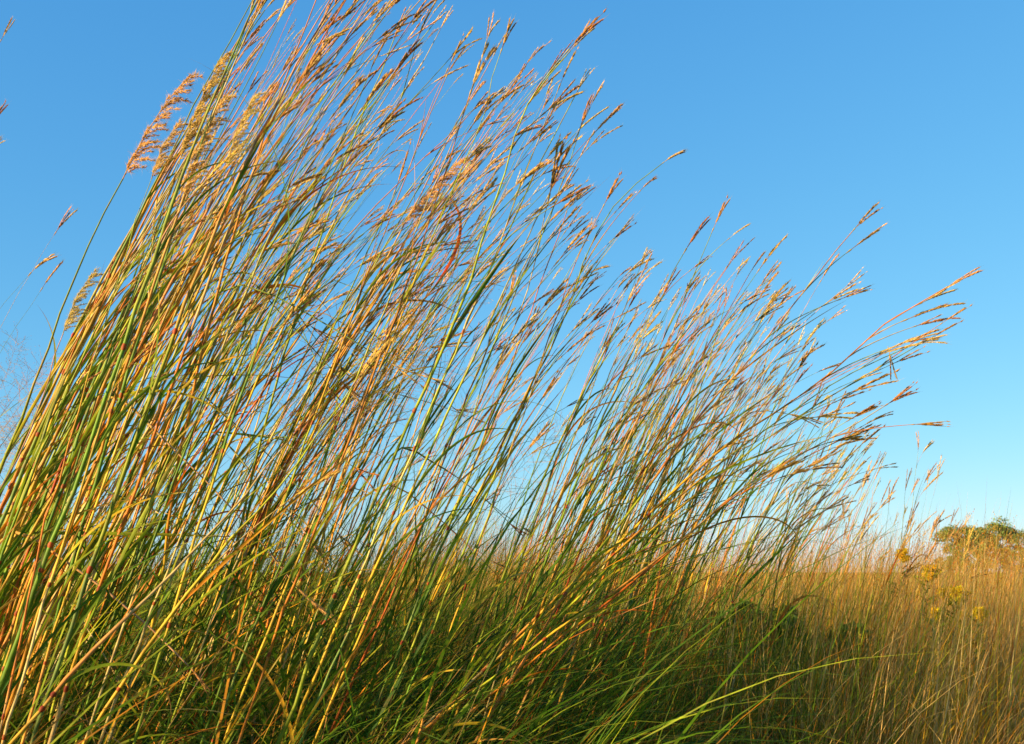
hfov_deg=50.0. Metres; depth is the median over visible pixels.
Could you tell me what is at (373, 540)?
grass stalk
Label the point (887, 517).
grass stalk
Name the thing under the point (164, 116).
plume grass stalk
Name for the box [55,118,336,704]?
grass stalk
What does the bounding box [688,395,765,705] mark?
grass stalk
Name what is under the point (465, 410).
grass stalk
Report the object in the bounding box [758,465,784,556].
grass stalk
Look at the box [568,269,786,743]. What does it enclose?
grass stalk
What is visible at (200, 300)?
grass stalk
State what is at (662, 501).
grass stalk
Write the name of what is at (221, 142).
grass stalk
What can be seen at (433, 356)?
grass stalk
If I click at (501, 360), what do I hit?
grass stalk
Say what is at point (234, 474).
grass stalk
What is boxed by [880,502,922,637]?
grass stalk
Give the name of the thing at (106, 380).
grass stalk
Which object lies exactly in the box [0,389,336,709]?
grass stalk
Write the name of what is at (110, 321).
grass stalk
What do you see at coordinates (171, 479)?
grass stalk
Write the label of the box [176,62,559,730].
grass stalk
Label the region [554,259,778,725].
grass stalk
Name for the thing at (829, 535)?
grass stalk
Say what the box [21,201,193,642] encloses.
grass stalk
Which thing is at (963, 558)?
grass stalk
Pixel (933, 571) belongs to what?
goldenrod plant
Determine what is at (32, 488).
grass stalk
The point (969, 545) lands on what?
grass stalk
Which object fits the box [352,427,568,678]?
grass stalk
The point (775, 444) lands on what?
grass stalk
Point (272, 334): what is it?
grass stalk
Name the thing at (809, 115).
sky
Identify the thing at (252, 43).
grass stalk
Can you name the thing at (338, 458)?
grass stalk
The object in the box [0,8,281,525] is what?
grass stalk
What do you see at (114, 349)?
grass stalk
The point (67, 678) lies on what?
grass stalk
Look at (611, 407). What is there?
grass stalk
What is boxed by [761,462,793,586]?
grass stalk
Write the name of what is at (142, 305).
grass stalk
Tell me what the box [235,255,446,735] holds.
grass stalk
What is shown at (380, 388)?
grass stalk
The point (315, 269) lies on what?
grass stalk
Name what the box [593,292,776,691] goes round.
grass stalk
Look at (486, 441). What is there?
grass stalk
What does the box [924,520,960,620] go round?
grass stalk
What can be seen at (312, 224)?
grass stalk
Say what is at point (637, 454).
grass stalk
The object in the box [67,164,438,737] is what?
grass stalk
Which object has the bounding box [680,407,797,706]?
grass stalk
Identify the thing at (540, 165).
grass stalk
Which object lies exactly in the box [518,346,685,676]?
grass stalk
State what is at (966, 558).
grass stalk
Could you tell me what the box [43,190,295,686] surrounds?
grass stalk
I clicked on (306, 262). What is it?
grass stalk
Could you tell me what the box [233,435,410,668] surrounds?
grass stalk
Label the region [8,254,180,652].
grass stalk
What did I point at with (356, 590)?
grass stalk
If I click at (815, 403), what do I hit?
grass stalk
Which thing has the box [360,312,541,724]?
grass stalk
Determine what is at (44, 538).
grass stalk
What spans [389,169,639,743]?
grass stalk
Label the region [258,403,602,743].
panicle grass stalk
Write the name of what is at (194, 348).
grass stalk
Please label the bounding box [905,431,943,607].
grass stalk
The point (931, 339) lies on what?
grass stalk
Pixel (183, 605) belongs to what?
grass stalk
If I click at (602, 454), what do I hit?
grass stalk
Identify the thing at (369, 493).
grass stalk
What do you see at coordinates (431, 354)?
grass stalk
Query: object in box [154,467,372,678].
grass stalk
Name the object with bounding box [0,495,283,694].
grass stalk
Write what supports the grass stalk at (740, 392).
on the ground at (701, 576)
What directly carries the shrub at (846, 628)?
on the ground at (701, 576)
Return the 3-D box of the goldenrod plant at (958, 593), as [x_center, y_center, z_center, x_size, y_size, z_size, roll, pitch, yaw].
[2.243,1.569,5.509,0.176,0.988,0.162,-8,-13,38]
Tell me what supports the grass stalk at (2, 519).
on the ground at (701, 576)
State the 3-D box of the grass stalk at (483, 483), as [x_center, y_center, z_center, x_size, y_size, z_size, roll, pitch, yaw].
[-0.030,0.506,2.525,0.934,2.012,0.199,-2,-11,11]
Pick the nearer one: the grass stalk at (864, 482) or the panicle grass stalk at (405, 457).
the panicle grass stalk at (405, 457)
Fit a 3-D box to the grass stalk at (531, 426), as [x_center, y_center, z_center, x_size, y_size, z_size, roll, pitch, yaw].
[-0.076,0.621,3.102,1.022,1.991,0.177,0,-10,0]
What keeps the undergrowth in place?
on the ground at (701, 576)
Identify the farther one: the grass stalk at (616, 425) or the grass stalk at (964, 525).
the grass stalk at (964, 525)
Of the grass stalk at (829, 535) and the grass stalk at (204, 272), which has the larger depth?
the grass stalk at (829, 535)
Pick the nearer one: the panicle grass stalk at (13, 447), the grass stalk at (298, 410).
the grass stalk at (298, 410)
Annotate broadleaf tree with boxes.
[932,516,1023,574]
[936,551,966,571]
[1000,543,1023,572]
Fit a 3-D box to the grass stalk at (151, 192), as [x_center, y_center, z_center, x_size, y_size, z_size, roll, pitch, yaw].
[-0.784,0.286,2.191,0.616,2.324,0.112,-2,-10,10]
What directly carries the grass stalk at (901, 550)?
on the ground at (701, 576)
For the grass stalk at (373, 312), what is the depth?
2.80 m
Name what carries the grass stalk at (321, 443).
on the ground at (701, 576)
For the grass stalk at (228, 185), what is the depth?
3.00 m
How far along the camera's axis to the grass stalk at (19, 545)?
2.39 m
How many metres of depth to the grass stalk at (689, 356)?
3.93 m
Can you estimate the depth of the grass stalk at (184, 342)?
2.48 m
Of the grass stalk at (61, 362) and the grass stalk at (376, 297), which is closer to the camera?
the grass stalk at (61, 362)
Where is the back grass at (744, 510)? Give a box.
[0,0,886,733]
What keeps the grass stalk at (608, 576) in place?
on the ground at (701, 576)
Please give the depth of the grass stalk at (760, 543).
3.96 m
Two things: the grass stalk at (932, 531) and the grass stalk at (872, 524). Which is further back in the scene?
the grass stalk at (872, 524)
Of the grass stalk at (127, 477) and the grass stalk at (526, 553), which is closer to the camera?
the grass stalk at (127, 477)
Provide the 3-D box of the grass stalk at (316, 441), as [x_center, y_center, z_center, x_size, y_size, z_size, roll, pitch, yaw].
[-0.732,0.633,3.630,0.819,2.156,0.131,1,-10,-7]
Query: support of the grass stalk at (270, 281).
on the ground at (701, 576)
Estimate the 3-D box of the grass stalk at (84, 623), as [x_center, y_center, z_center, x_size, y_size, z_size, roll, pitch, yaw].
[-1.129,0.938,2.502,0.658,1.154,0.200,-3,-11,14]
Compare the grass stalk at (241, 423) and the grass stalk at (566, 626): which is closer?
the grass stalk at (241, 423)
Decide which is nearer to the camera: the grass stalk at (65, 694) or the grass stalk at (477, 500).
the grass stalk at (65, 694)
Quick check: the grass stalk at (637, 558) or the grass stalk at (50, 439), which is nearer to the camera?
the grass stalk at (50, 439)
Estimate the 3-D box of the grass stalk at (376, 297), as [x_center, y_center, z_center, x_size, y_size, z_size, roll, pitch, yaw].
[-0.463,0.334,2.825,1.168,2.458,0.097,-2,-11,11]
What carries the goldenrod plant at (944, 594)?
on the ground at (701, 576)
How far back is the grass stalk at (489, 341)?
3.64 m
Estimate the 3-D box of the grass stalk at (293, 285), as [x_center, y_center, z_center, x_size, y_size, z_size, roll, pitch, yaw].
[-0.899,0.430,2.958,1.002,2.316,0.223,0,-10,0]
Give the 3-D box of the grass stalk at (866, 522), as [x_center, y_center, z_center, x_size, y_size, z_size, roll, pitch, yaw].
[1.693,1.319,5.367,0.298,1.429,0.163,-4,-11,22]
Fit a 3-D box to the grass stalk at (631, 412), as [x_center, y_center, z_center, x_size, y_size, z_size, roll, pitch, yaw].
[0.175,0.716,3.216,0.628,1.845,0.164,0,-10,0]
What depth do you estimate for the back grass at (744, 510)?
5.33 m
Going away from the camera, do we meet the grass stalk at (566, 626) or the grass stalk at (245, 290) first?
the grass stalk at (245, 290)
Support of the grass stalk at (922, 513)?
on the ground at (701, 576)
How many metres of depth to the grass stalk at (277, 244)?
2.58 m
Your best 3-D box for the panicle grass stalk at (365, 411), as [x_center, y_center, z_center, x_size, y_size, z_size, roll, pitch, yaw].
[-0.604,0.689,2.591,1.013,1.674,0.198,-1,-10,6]
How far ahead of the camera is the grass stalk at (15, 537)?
2.25 m
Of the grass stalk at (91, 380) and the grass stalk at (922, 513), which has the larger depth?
the grass stalk at (922, 513)
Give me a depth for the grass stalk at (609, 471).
3.62 m
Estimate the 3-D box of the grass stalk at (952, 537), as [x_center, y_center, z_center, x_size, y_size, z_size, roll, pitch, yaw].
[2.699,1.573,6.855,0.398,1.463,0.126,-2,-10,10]
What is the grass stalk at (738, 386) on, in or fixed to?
on the ground at (701, 576)
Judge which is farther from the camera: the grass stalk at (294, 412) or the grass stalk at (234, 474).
the grass stalk at (234, 474)
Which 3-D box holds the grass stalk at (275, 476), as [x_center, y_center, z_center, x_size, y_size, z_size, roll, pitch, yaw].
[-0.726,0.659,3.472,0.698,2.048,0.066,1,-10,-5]
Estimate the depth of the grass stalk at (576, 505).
3.45 m
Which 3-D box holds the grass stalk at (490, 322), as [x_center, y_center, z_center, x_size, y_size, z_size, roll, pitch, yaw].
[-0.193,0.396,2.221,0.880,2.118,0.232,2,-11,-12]
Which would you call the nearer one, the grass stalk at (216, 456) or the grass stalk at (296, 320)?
the grass stalk at (296, 320)
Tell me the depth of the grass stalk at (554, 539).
4.53 m
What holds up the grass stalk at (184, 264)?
on the ground at (701, 576)
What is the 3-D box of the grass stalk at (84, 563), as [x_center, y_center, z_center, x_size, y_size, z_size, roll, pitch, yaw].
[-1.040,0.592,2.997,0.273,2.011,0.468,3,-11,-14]
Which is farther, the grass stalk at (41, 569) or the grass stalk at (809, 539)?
the grass stalk at (809, 539)
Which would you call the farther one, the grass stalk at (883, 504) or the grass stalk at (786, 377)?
the grass stalk at (883, 504)
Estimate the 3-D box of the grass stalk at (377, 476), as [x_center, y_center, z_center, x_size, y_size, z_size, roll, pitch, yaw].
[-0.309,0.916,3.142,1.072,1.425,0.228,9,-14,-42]
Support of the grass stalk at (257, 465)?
on the ground at (701, 576)
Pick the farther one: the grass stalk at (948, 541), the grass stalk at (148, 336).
the grass stalk at (948, 541)
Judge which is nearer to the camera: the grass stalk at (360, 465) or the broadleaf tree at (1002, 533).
the grass stalk at (360, 465)
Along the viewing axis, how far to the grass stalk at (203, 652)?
2.99 m
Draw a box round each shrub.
[696,598,845,734]
[759,621,872,739]
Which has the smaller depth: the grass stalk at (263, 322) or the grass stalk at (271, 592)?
the grass stalk at (271, 592)
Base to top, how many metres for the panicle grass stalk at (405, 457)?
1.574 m
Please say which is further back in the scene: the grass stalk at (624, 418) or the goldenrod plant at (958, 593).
the goldenrod plant at (958, 593)
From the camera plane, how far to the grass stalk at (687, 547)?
4.56 m
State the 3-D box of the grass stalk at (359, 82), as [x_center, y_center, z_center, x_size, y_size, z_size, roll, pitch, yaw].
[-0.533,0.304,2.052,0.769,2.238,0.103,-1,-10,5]
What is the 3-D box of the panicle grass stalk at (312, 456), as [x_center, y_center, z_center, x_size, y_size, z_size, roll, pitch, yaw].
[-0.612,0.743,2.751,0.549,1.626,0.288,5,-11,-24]
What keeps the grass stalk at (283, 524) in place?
on the ground at (701, 576)
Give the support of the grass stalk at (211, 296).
on the ground at (701, 576)
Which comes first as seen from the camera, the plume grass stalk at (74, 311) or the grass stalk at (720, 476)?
the plume grass stalk at (74, 311)
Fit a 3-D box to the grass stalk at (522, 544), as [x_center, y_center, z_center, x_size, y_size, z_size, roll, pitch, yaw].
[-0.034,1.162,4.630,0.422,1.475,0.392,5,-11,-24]
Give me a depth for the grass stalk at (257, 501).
2.93 m
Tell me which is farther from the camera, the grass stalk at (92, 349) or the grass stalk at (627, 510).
the grass stalk at (627, 510)
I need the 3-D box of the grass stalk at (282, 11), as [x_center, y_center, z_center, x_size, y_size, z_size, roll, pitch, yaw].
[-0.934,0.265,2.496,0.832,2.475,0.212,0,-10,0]
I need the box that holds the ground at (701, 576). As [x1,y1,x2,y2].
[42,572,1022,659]
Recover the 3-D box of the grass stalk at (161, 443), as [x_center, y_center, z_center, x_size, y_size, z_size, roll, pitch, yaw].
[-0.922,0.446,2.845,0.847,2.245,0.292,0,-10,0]
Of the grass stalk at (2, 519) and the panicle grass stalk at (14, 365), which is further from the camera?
the panicle grass stalk at (14, 365)
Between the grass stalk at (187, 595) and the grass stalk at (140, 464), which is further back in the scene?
the grass stalk at (140, 464)
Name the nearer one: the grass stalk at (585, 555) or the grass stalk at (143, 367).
the grass stalk at (143, 367)
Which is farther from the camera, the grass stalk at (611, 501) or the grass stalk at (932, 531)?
the grass stalk at (932, 531)
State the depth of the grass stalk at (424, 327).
3.52 m
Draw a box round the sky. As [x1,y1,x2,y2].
[0,0,1023,571]
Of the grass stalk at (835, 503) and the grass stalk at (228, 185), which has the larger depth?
the grass stalk at (835, 503)
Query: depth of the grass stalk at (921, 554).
5.72 m
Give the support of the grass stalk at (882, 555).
on the ground at (701, 576)
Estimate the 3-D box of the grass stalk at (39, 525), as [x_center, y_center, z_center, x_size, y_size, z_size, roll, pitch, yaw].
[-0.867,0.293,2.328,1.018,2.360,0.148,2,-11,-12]
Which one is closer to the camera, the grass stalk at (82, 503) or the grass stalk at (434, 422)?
the grass stalk at (82, 503)
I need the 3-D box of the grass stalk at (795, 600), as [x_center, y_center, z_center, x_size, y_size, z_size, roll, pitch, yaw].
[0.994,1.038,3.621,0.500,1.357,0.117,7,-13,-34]
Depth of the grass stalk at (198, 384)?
2.53 m
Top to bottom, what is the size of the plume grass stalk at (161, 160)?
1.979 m
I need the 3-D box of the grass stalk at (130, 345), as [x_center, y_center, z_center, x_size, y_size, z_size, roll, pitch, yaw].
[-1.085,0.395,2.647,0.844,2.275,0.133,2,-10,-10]
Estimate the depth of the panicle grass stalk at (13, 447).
4.19 m
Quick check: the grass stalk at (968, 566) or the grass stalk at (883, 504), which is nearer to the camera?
the grass stalk at (883, 504)
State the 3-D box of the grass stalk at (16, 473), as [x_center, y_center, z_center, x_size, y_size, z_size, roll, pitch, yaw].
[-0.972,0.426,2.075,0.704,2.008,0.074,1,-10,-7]
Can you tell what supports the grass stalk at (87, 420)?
on the ground at (701, 576)
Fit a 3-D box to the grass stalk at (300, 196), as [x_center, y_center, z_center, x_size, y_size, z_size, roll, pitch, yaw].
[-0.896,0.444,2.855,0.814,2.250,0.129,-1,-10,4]
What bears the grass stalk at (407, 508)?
on the ground at (701, 576)
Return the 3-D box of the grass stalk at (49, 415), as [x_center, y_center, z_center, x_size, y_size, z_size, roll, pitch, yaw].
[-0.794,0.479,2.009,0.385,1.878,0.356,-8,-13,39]
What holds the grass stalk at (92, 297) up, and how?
on the ground at (701, 576)
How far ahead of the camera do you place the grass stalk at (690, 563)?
3.38 m
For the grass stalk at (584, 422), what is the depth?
3.23 m
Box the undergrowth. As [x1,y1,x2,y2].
[0,342,930,743]
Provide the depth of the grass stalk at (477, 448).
4.08 m
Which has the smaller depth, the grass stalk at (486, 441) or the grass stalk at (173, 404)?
the grass stalk at (173, 404)
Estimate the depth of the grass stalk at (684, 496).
4.22 m
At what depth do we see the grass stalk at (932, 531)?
5.63 m
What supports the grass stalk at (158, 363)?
on the ground at (701, 576)
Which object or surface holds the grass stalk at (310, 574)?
on the ground at (701, 576)
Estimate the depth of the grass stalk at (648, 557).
4.09 m
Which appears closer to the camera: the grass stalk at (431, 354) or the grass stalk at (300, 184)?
the grass stalk at (300, 184)
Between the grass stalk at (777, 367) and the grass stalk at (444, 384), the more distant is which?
the grass stalk at (777, 367)
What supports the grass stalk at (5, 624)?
on the ground at (701, 576)
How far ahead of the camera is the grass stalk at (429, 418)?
2.86 m
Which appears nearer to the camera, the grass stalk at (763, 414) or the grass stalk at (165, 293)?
the grass stalk at (165, 293)
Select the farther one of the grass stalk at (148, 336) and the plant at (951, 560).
the plant at (951, 560)
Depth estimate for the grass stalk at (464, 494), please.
4.19 m
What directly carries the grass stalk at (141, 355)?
on the ground at (701, 576)
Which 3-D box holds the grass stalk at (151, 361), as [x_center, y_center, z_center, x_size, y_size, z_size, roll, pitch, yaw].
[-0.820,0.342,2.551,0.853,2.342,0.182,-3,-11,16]
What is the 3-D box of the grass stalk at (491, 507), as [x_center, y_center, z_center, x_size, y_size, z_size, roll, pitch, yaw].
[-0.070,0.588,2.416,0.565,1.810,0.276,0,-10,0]
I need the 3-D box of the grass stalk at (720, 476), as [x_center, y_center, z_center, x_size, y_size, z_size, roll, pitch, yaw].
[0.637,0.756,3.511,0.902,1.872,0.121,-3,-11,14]
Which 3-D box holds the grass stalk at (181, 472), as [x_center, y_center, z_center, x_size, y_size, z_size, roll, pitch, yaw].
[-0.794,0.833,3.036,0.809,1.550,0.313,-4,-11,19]
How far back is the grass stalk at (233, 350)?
3.65 m
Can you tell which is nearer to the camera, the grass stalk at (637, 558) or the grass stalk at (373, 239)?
the grass stalk at (373, 239)
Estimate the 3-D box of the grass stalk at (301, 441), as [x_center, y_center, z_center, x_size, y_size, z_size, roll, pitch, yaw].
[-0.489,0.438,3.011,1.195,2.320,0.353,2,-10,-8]
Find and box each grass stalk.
[0,0,273,692]
[0,0,298,743]
[0,0,307,743]
[0,0,344,595]
[0,0,411,633]
[0,0,419,617]
[0,0,441,720]
[0,1,261,586]
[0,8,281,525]
[0,10,356,606]
[0,15,14,41]
[0,36,302,713]
[0,49,236,743]
[0,65,242,573]
[0,69,269,664]
[0,71,205,539]
[0,81,277,725]
[0,90,219,710]
[0,97,320,742]
[0,100,7,113]
[0,105,350,637]
[0,113,223,685]
[0,117,226,733]
[0,118,212,609]
[0,134,284,518]
[0,140,225,693]
[0,144,209,597]
[0,161,238,582]
[0,171,184,568]
[0,181,199,536]
[0,207,77,327]
[0,240,187,659]
[0,250,182,722]
[0,258,65,416]
[0,259,173,622]
[0,267,102,741]
[0,325,92,443]
[0,349,77,469]
[0,353,55,502]
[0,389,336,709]
[0,402,44,497]
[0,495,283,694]
[1,7,389,658]
[1,92,236,743]
[1,254,57,396]
[1,476,180,673]
[2,1,260,596]
[2,162,222,658]
[2,245,164,703]
[2,253,445,704]
[2,424,160,513]
[3,0,295,481]
[3,36,262,522]
[3,80,281,732]
[3,102,285,741]
[3,527,151,685]
[4,0,329,693]
[4,0,404,639]
[4,20,348,743]
[4,87,232,551]
[7,0,291,708]
[7,3,261,628]
[8,63,241,541]
[8,80,336,727]
[8,104,253,628]
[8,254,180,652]
[8,400,345,743]
[9,42,264,529]
[9,151,266,569]
[10,0,394,740]
[10,228,208,737]
[10,236,198,588]
[12,185,265,721]
[12,284,145,582]
[13,0,382,742]
[15,126,237,578]
[15,211,189,482]
[17,97,276,743]
[19,0,258,743]
[19,175,342,727]
[20,89,282,743]
[21,35,336,720]
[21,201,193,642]
[22,262,169,736]
[24,5,447,742]
[29,82,393,742]
[30,0,362,743]
[30,131,375,734]
[36,79,292,743]
[36,115,367,737]
[36,130,325,738]
[39,2,338,743]
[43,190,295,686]
[44,0,400,743]
[44,92,295,738]
[45,96,425,708]
[46,186,418,707]
[47,0,378,743]
[47,275,374,741]
[52,85,272,621]
[52,178,375,718]
[54,251,419,708]
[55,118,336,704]
[56,205,406,730]
[57,52,417,743]
[60,27,481,741]
[60,126,375,715]
[63,32,329,552]
[64,91,508,743]
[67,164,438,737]
[68,62,424,738]
[69,127,327,737]
[72,317,372,743]
[75,32,365,743]
[75,233,191,742]
[78,116,466,728]
[82,332,420,743]
[85,0,417,743]
[85,190,329,686]
[86,205,321,701]
[95,312,471,610]
[97,0,373,741]
[98,35,394,743]
[98,170,396,529]
[107,0,452,743]
[107,387,364,713]
[109,297,339,652]
[112,73,439,743]
[120,244,354,719]
[124,317,464,741]
[124,377,378,738]
[129,163,472,732]
[133,36,429,743]
[136,297,358,670]
[137,0,353,743]
[142,80,485,738]
[145,112,530,713]
[145,243,345,738]
[147,267,454,711]
[151,90,622,743]
[151,245,394,705]
[152,127,553,742]
[153,107,608,736]
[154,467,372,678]
[162,155,473,743]
[163,76,524,710]
[165,35,504,743]
[170,39,551,743]
[170,236,538,733]
[175,70,560,743]
[175,113,494,742]
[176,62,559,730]
[176,104,495,737]
[183,78,423,728]
[184,206,491,734]
[185,282,389,738]
[186,316,406,648]
[188,122,432,735]
[190,245,335,735]
[190,358,383,733]
[195,39,573,742]
[198,8,411,741]
[200,33,490,743]
[201,332,350,735]
[203,82,523,717]
[210,340,394,723]
[211,12,508,743]
[215,390,487,723]
[216,224,455,661]
[218,179,549,743]
[219,253,415,641]
[220,199,530,600]
[221,232,442,702]
[223,12,558,743]
[226,165,565,730]
[232,209,487,698]
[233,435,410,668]
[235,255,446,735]
[237,40,506,743]
[243,265,452,682]
[247,220,491,709]
[249,227,510,707]
[251,264,466,743]
[256,261,513,743]
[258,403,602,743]
[259,133,505,738]
[268,144,488,715]
[270,250,503,743]
[274,235,437,669]
[275,5,607,743]
[276,180,546,736]
[278,447,535,743]
[281,337,502,728]
[287,159,503,737]
[289,47,584,743]
[299,81,625,743]
[301,239,598,692]
[303,270,472,689]
[304,306,517,724]
[309,147,496,669]
[316,447,522,742]
[317,89,552,727]
[318,68,594,742]
[324,133,599,743]
[325,334,513,689]
[331,374,524,716]
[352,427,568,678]
[359,380,539,709]
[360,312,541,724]
[362,265,648,740]
[364,186,611,743]
[365,250,653,725]
[366,131,594,719]
[371,149,687,742]
[381,285,572,699]
[382,214,633,742]
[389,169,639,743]
[398,217,597,671]
[402,381,949,743]
[409,334,951,743]
[410,265,984,743]
[415,255,598,743]
[430,304,971,743]
[431,411,892,743]
[447,283,643,739]
[473,201,886,743]
[474,271,665,736]
[476,386,635,646]
[478,477,563,669]
[479,212,717,743]
[481,245,664,727]
[487,194,750,743]
[488,478,596,706]
[490,396,655,655]
[492,283,667,740]
[494,308,673,713]
[496,322,702,717]
[500,253,867,740]
[502,271,705,738]
[505,234,787,743]
[507,308,670,723]
[509,237,769,738]
[514,286,685,706]
[516,329,684,703]
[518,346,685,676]
[523,261,790,743]
[532,303,702,740]
[537,327,717,730]
[546,250,766,743]
[546,360,704,700]
[548,350,694,711]
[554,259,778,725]
[555,278,698,734]
[563,289,725,742]
[565,309,722,742]
[565,347,710,697]
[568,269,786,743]
[571,278,767,737]
[578,278,791,706]
[583,343,826,737]
[586,392,770,740]
[588,287,728,726]
[588,329,816,742]
[588,396,679,672]
[589,284,803,742]
[589,360,790,675]
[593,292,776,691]
[597,322,802,715]
[603,345,721,734]
[607,308,789,722]
[609,387,750,646]
[614,459,703,666]
[617,435,717,672]
[622,318,843,729]
[626,319,781,738]
[628,341,726,731]
[628,362,746,683]
[631,364,812,743]
[631,405,688,701]
[633,285,734,742]
[636,402,770,702]
[639,358,824,739]
[641,369,764,727]
[642,424,897,741]
[652,438,721,712]
[652,440,847,698]
[661,341,857,743]
[676,397,836,738]
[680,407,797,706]
[680,455,825,732]
[687,444,810,723]
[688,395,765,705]
[691,380,827,739]
[718,391,855,728]
[725,440,872,724]
[731,483,767,598]
[743,476,782,600]
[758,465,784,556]
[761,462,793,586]
[762,481,847,741]
[784,507,821,584]
[818,502,846,603]
[828,460,878,627]
[828,489,896,631]
[839,499,880,625]
[848,528,895,606]
[859,511,936,683]
[861,468,891,598]
[878,477,898,630]
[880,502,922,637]
[885,509,954,642]
[898,469,934,592]
[899,468,922,600]
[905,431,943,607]
[905,513,947,667]
[912,530,991,667]
[914,455,944,592]
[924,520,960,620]
[929,512,970,614]
[934,508,965,605]
[938,530,978,679]
[939,525,975,698]
[952,542,980,623]
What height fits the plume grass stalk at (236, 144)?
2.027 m
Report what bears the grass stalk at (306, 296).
on the ground at (701, 576)
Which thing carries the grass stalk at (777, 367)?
on the ground at (701, 576)
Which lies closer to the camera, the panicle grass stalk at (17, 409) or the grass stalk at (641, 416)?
the panicle grass stalk at (17, 409)
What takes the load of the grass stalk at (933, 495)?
on the ground at (701, 576)
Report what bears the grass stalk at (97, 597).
on the ground at (701, 576)
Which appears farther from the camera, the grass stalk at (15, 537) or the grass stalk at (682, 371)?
the grass stalk at (682, 371)
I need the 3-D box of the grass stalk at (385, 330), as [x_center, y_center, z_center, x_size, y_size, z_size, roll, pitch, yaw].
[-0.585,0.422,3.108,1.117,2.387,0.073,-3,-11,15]
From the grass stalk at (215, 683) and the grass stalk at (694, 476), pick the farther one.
the grass stalk at (694, 476)
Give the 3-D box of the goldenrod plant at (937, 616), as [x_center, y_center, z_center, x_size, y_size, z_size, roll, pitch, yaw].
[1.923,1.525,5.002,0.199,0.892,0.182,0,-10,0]
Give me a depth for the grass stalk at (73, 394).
2.37 m
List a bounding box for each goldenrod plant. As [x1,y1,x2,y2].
[886,546,913,677]
[911,562,941,685]
[915,607,948,698]
[928,586,956,722]
[943,585,971,670]
[959,606,990,721]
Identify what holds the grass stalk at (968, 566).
on the ground at (701, 576)
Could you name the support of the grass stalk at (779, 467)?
on the ground at (701, 576)
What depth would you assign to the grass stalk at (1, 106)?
3.62 m
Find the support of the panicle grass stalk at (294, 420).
on the ground at (701, 576)
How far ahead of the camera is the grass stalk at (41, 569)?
1.82 m
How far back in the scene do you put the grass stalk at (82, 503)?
3.02 m
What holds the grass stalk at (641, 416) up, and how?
on the ground at (701, 576)
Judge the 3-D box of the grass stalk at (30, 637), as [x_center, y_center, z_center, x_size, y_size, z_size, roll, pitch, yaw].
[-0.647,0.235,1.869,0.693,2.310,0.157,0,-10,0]
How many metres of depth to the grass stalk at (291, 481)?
2.26 m
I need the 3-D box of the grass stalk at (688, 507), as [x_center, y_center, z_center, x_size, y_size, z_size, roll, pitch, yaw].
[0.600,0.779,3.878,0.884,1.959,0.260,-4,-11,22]
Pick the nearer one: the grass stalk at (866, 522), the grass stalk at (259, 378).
the grass stalk at (259, 378)
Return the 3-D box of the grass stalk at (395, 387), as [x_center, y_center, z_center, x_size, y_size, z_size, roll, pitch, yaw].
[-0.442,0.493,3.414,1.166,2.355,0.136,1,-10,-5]
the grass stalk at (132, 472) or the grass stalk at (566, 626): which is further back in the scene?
the grass stalk at (566, 626)
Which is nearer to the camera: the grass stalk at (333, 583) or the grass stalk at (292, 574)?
the grass stalk at (292, 574)
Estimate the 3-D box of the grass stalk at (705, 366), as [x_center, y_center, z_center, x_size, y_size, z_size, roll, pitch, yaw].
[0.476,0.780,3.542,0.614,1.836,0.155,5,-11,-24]
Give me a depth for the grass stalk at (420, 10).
2.62 m
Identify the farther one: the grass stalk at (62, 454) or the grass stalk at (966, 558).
the grass stalk at (966, 558)
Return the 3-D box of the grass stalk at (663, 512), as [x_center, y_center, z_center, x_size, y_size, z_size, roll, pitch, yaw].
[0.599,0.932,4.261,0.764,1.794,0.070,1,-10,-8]
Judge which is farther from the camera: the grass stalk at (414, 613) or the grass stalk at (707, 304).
the grass stalk at (707, 304)
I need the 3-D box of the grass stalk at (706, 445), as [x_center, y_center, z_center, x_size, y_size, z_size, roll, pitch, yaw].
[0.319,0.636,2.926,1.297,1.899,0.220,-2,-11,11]
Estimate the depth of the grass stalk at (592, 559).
2.58 m
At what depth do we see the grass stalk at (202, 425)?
3.25 m
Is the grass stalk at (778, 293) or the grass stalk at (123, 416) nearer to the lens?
the grass stalk at (123, 416)
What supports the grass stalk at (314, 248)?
on the ground at (701, 576)
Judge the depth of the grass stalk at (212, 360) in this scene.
2.75 m
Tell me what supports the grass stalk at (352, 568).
on the ground at (701, 576)
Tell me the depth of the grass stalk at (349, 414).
3.37 m
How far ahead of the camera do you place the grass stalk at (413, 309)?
3.65 m
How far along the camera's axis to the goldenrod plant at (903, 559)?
6.09 m
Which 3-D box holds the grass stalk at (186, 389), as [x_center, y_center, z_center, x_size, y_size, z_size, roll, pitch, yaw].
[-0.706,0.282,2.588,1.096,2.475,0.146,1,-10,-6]
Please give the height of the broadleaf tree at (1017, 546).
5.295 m
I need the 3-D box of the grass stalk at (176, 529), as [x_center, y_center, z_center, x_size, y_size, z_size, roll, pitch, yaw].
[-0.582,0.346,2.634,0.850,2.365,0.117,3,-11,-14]
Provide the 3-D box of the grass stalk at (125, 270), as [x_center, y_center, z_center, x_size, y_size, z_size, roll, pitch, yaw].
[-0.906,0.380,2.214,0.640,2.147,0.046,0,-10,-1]
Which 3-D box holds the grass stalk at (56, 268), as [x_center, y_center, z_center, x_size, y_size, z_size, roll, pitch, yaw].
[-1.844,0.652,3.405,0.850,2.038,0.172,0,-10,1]

